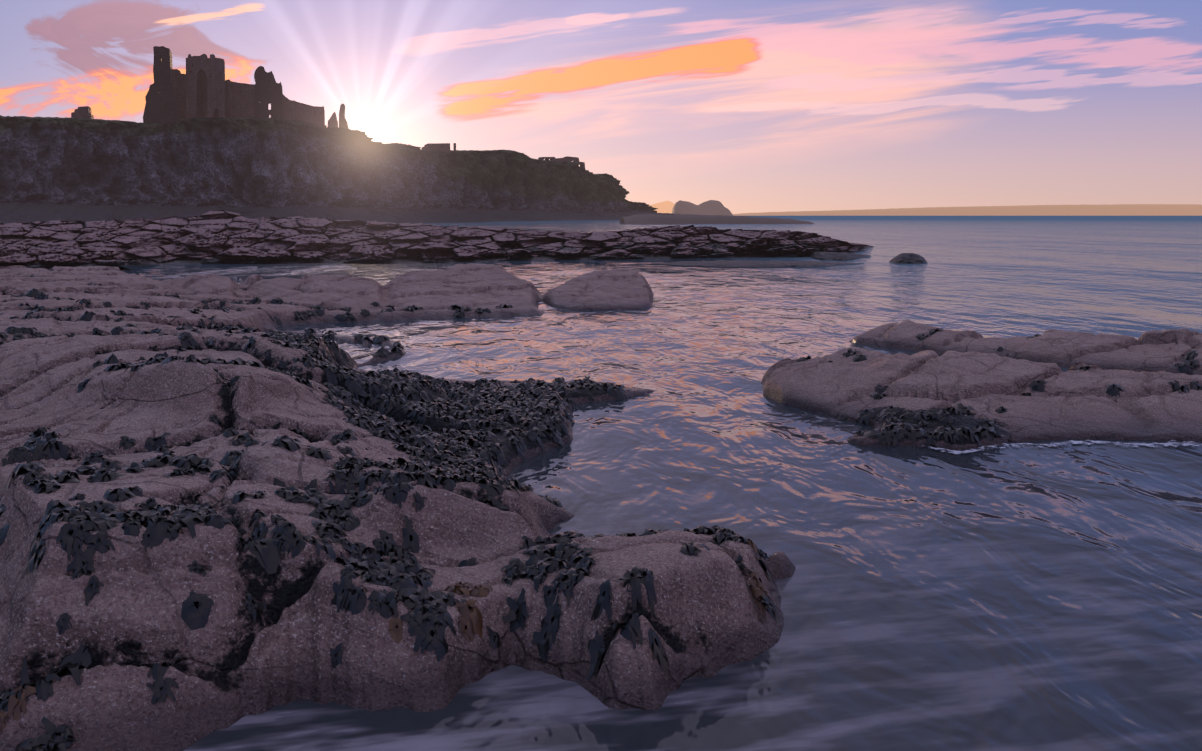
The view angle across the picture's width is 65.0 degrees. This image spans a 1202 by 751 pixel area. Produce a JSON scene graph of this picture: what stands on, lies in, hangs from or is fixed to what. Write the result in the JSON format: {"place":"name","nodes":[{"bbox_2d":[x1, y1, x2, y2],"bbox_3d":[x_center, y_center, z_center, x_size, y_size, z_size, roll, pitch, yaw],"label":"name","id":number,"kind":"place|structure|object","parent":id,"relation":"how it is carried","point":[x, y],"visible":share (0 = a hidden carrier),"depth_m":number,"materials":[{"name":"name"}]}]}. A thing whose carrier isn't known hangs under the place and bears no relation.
{"place":"outdoors","nodes":[
{"label":"outdoors","id":0,"kind":"place"},
{"bbox_2d":[0,115,693,223],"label":"cliff terrain","id":1,"kind":"structure","parent":0,"point":[70,169],"depth_m":262.60,"materials":[{"name":"grey stone"}]},
{"bbox_2d":[143,46,348,128],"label":"castle ruins","id":2,"kind":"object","parent":1,"relation":"on","point":[202,87],"depth_m":270.19,"materials":[{"name":"stone"}]},
{"bbox_2d":[71,106,584,168],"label":"bushes","id":3,"kind":"object","parent":1,"relation":"on","point":[83,112],"visible":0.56,"depth_m":366.52,"materials":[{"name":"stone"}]},
{"bbox_2d":[0,0,1201,213],"label":"sky","id":4,"kind":"structure","parent":0,"point":[747,106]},
{"bbox_2d":[121,216,1201,750],"bbox_3d":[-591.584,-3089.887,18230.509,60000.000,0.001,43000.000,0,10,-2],"label":"sea","id":5,"kind":"structure","parent":0,"point":[1023,596],"depth_m":5.72,"materials":[{"name":"liquid"}]},
{"bbox_2d":[0,210,873,267],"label":"ridge rocks","id":6,"kind":"object","parent":5,"relation":"in","point":[218,237],"visible":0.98,"depth_m":38.57,"materials":[{"name":"grey stone"}]},
{"bbox_2d":[0,263,1201,750],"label":"rocks","id":7,"kind":"object","parent":5,"relation":"in","point":[230,663],"visible":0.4,"depth_m":4.31,"materials":[{"name":"grey stone"}]},
{"bbox_2d":[0,288,1201,750],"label":"seaweed clumps","id":8,"kind":"object","parent":7,"relation":"on","point":[428,614],"visible":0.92,"depth_m":4.27,"materials":[{"name":"black plant"}]},
{"bbox_2d":[672,200,732,215],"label":"island","id":9,"kind":"structure","parent":5,"relation":"in","point":[712,207],"depth_m":623.11,"materials":[{"name":"grey stone"}]},
{"bbox_2d":[620,214,813,223],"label":"reef rock","id":10,"kind":"object","parent":5,"relation":"in","point":[675,219],"visible":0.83,"depth_m":194.62,"materials":[{"name":"grey stone"}]},
{"bbox_2d":[653,252,927,266],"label":"reef rocks","id":11,"kind":"object","parent":5,"relation":"in","point":[907,258],"visible":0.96,"depth_m":33.43,"materials":[{"name":"grey stone"}]},
{"bbox_2d":[928,440,1201,453],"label":"sea foam","id":12,"kind":"object","parent":5,"relation":"on","point":[1075,442],"visible":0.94,"depth_m":7.15,"materials":[{"name":"white"}]},
{"bbox_2d":[649,201,674,212],"bbox_3d":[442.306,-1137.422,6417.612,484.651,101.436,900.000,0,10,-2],"label":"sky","id":13,"kind":"structure","parent":0,"point":[665,207],"depth_m":6141.48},
{"bbox_2d":[733,204,1201,215],"bbox_3d":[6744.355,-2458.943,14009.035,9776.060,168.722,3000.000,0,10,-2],"label":"shore hill","id":14,"kind":"structure","parent":0,"point":[1123,210],"depth_m":12859.02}
]}

